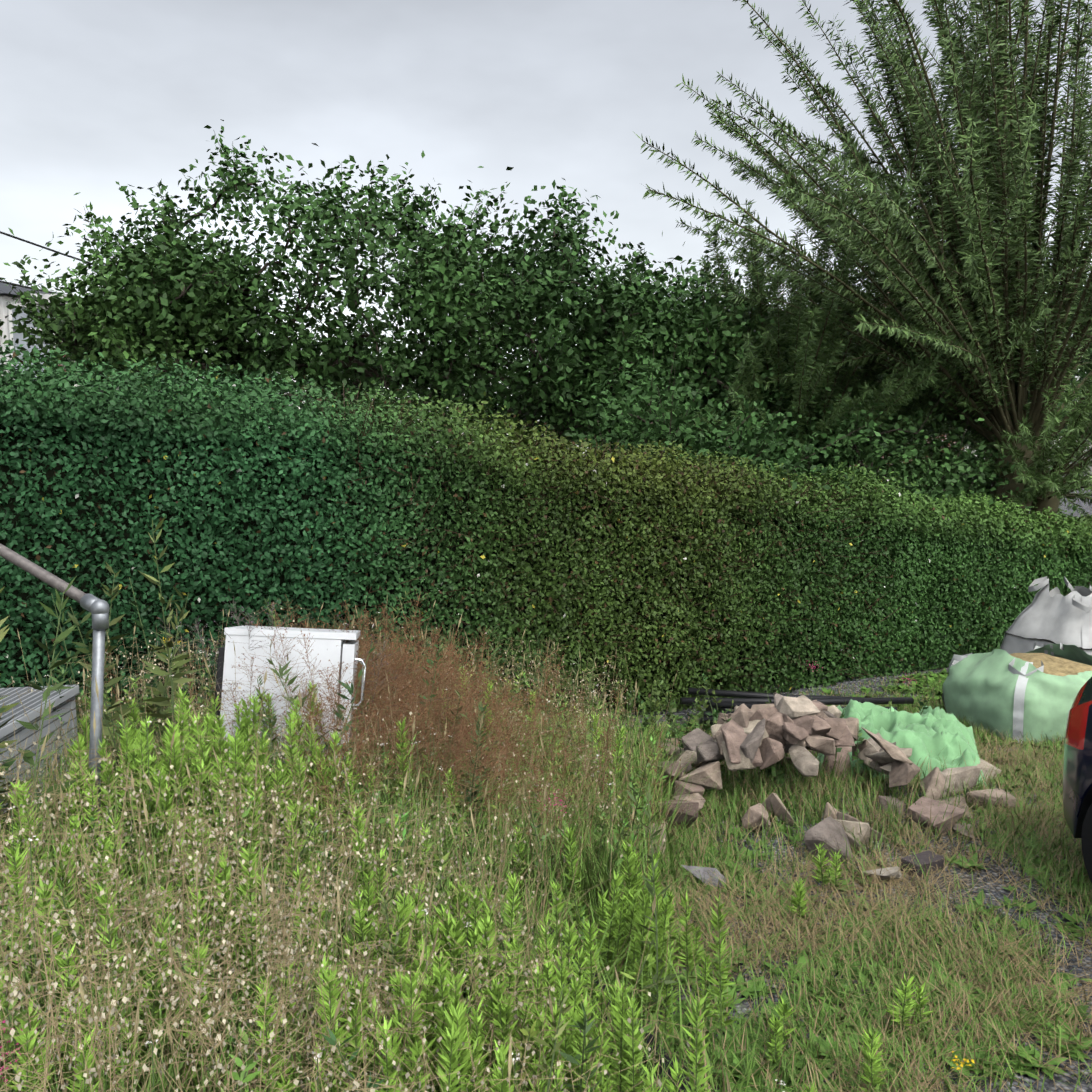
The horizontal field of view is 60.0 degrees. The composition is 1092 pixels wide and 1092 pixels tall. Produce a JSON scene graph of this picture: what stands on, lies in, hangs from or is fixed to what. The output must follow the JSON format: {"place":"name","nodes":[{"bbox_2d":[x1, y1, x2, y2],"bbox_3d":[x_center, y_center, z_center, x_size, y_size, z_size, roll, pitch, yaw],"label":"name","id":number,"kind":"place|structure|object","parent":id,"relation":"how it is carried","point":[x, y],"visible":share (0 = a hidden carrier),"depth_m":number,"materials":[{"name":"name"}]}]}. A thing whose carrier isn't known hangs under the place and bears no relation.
{"place":"outdoors","nodes":[
{"label":"outdoors","id":0,"kind":"place"},
{"bbox_2d":[0,0,1091,476],"label":"sky","id":1,"kind":"structure","parent":0,"point":[95,94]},
{"bbox_2d":[47,477,1091,1091],"bbox_3d":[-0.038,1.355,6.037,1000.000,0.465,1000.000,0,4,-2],"label":"ground","id":2,"kind":"structure","parent":0,"point":[1065,1079],"depth_m":4.46,"materials":[{"name":"grey gravel"}]},
{"bbox_2d":[0,685,78,846],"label":"wooden decking","id":3,"kind":"object","parent":2,"relation":"on","point":[32,700],"visible":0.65,"depth_m":4.17,"materials":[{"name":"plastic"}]},
{"bbox_2d":[0,543,109,853],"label":"handrail","id":4,"kind":"object","parent":2,"relation":"on","point":[97,608],"visible":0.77,"depth_m":3.55,"materials":[{"name":"silver metal"}]},
{"bbox_2d":[36,321,153,416],"bbox_3d":[-7.040,-1.627,15.633,3.076,4.890,2.909,4,6,39],"label":"bush","id":5,"kind":"object","parent":2,"relation":"on","point":[67,356],"visible":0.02,"depth_m":14.94,"materials":[{"name":"brown plant"}]},
{"bbox_2d":[0,283,204,380],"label":"house","id":6,"kind":"structure","parent":2,"relation":"on","point":[6,328],"depth_m":17.79,"materials":[{"name":"white brick"}]},
{"bbox_2d":[0,198,335,421],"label":"tree","id":7,"kind":"object","parent":2,"relation":"on","point":[82,316],"visible":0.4,"depth_m":12.12,"materials":[{"name":"green plant"}]},
{"bbox_2d":[0,231,338,359],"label":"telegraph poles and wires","id":8,"kind":"object","parent":2,"relation":"on","point":[26,241],"visible":0.1,"depth_m":17.01,"materials":[{"name":"brown wood"}]},
{"bbox_2d":[215,626,365,793],"bbox_3d":[-1.234,0.845,4.627,0.680,0.872,0.556,3,-4,-9],"label":"fridge","id":9,"kind":"object","parent":2,"relation":"on","point":[326,647],"visible":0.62,"depth_m":4.37,"materials":[{"name":"white painted metal"},{"name":"white plastic"}]},
{"bbox_2d":[54,119,588,438],"bbox_3d":[-3.276,-2.607,14.797,8.136,6.975,7.680,0,4,-2],"label":"tree","id":10,"kind":"object","parent":2,"relation":"on","point":[430,299],"visible":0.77,"depth_m":12.23,"materials":[{"name":"green plant"}]},
{"bbox_2d":[0,612,973,1091],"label":"flowers","id":11,"kind":"object","parent":2,"relation":"on","point":[422,910],"visible":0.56,"depth_m":3.09,"materials":[{"name":"plant"}]},
{"bbox_2d":[296,166,750,456],"bbox_3d":[-0.352,-2.394,15.161,6.990,6.494,7.193,0,4,-2],"label":"tree","id":12,"kind":"object","parent":2,"relation":"on","point":[573,294],"visible":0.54,"depth_m":12.85,"materials":[{"name":"green plant"}]},
{"bbox_2d":[0,339,1091,729],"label":"hedge","id":13,"kind":"object","parent":2,"relation":"on","point":[1000,539],"depth_m":6.96,"materials":[{"name":"green plant"}]},
{"bbox_2d":[0,516,1091,1091],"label":"leafy weeds","id":14,"kind":"object","parent":2,"relation":"on","point":[744,1068],"visible":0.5,"depth_m":3.45,"materials":[{"name":"green plant"}]},
{"bbox_2d":[680,687,913,723],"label":"pipes","id":15,"kind":"object","parent":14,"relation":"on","point":[748,699],"visible":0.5,"depth_m":7.79,"materials":[{"name":"plastic"}]},
{"bbox_2d":[621,692,1016,889],"bbox_3d":[1.460,1.268,5.780,3.039,0.699,2.920,-1,5,-14],"label":"rubble pile","id":16,"kind":"object","parent":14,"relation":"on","point":[762,736],"visible":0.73,"depth_m":5.63,"materials":[{"name":"brown stone"}]},
{"bbox_2d":[817,699,985,783],"bbox_3d":[2.463,1.325,6.592,1.108,0.349,1.004,1,5,18],"label":"tarp","id":17,"kind":"object","parent":14,"relation":"on","point":[928,730],"visible":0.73,"depth_m":6.38,"materials":[{"name":"green plastic"}]},
{"bbox_2d":[0,526,1091,1091],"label":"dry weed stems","id":18,"kind":"object","parent":2,"relation":"on","point":[400,680],"visible":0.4,"depth_m":3.30,"materials":[{"name":"plant"}]},
{"bbox_2d":[549,928,691,1091],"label":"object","id":19,"kind":"object","parent":2,"relation":"on","point":[667,1062],"visible":0.19,"depth_m":3.16,"materials":[{"name":"green plant"}]},
{"bbox_2d":[539,242,771,422],"bbox_3d":[3.228,-3.545,23.758,7.841,7.490,8.256,0,4,-2],"label":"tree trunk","id":20,"kind":"object","parent":2,"relation":"on","point":[687,270],"depth_m":22.36,"materials":[{"name":"green plant"}]},
{"bbox_2d":[485,247,839,455],"bbox_3d":[1.753,-1.726,14.372,5.382,5.295,5.409,0,4,-2],"label":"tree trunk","id":21,"kind":"object","parent":2,"relation":"on","point":[711,338],"visible":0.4,"depth_m":12.94,"materials":[{"name":"green plant"}]},
{"bbox_2d":[529,333,880,520],"bbox_3d":[1.546,-0.624,11.004,4.382,3.595,4.813,0,4,-2],"label":"bush","id":22,"kind":"object","parent":2,"relation":"on","point":[755,442],"visible":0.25,"depth_m":10.18,"materials":[{"name":"green plant"}]},
{"bbox_2d":[564,200,1024,494],"bbox_3d":[3.429,-1.914,13.840,6.180,5.741,5.775,0,4,-2],"label":"tree","id":23,"kind":"object","parent":2,"relation":"on","point":[805,386],"visible":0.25,"depth_m":12.72,"materials":[{"name":"green plant"}]},
{"bbox_2d":[636,0,1091,514],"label":"willow tree","id":24,"kind":"object","parent":2,"relation":"on","point":[983,255],"visible":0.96,"depth_m":11.36,"materials":[{"name":"green plant"}]},
{"bbox_2d":[757,358,1076,526],"bbox_3d":[4.646,-0.782,12.621,4.179,3.686,4.259,-3,5,-33],"label":"bush","id":25,"kind":"object","parent":2,"relation":"on","point":[950,480],"visible":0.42,"depth_m":11.71,"materials":[{"name":"green plant"}]},
{"bbox_2d":[901,850,943,877],"bbox_3d":[1.919,1.620,4.812,0.210,0.070,0.105,-3,7,-30],"label":"block paver","id":26,"kind":"object","parent":2,"relation":"on","point":[921,858],"visible":0.71,"depth_m":4.78,"materials":[{"name":"grey stone"}]},
{"bbox_2d":[854,278,1091,523],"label":"shrub","id":27,"kind":"object","parent":2,"relation":"on","point":[1047,487],"visible":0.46,"depth_m":11.95,"materials":[{"name":"green plant"}]},
{"bbox_2d":[872,243,1091,421],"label":"tree trunk","id":28,"kind":"object","parent":2,"relation":"on","point":[1070,314],"depth_m":22.37,"materials":[{"name":"brown plant"}]},
{"bbox_2d":[874,265,1091,464],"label":"tree trunk","id":29,"kind":"object","parent":2,"relation":"on","point":[1082,374],"visible":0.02,"depth_m":19.11,"materials":[{"name":"brown plant"}]},
{"bbox_2d":[942,641,1091,743],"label":"bulk bag","id":30,"kind":"object","parent":2,"relation":"on","point":[1035,690],"visible":0.94,"depth_m":7.23,"materials":[{"name":"green fabric"}]},
{"bbox_2d":[1000,576,1091,654],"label":"white bulk bag","id":31,"kind":"object","parent":2,"relation":"on","point":[1052,616],"visible":0.52,"depth_m":8.58,"materials":[{"name":"white fabric"}]},
{"bbox_2d":[1062,677,1091,882],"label":"hatchback car","id":32,"kind":"object","parent":2,"relation":"on","point":[1077,784],"visible":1,"depth_m":4.53,"materials":[{"name":"blue paint"}]},
{"bbox_2d":[729,292,961,495],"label":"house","id":33,"kind":"structure","parent":0,"point":[858,367],"depth_m":33.17,"materials":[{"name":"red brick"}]}
]}

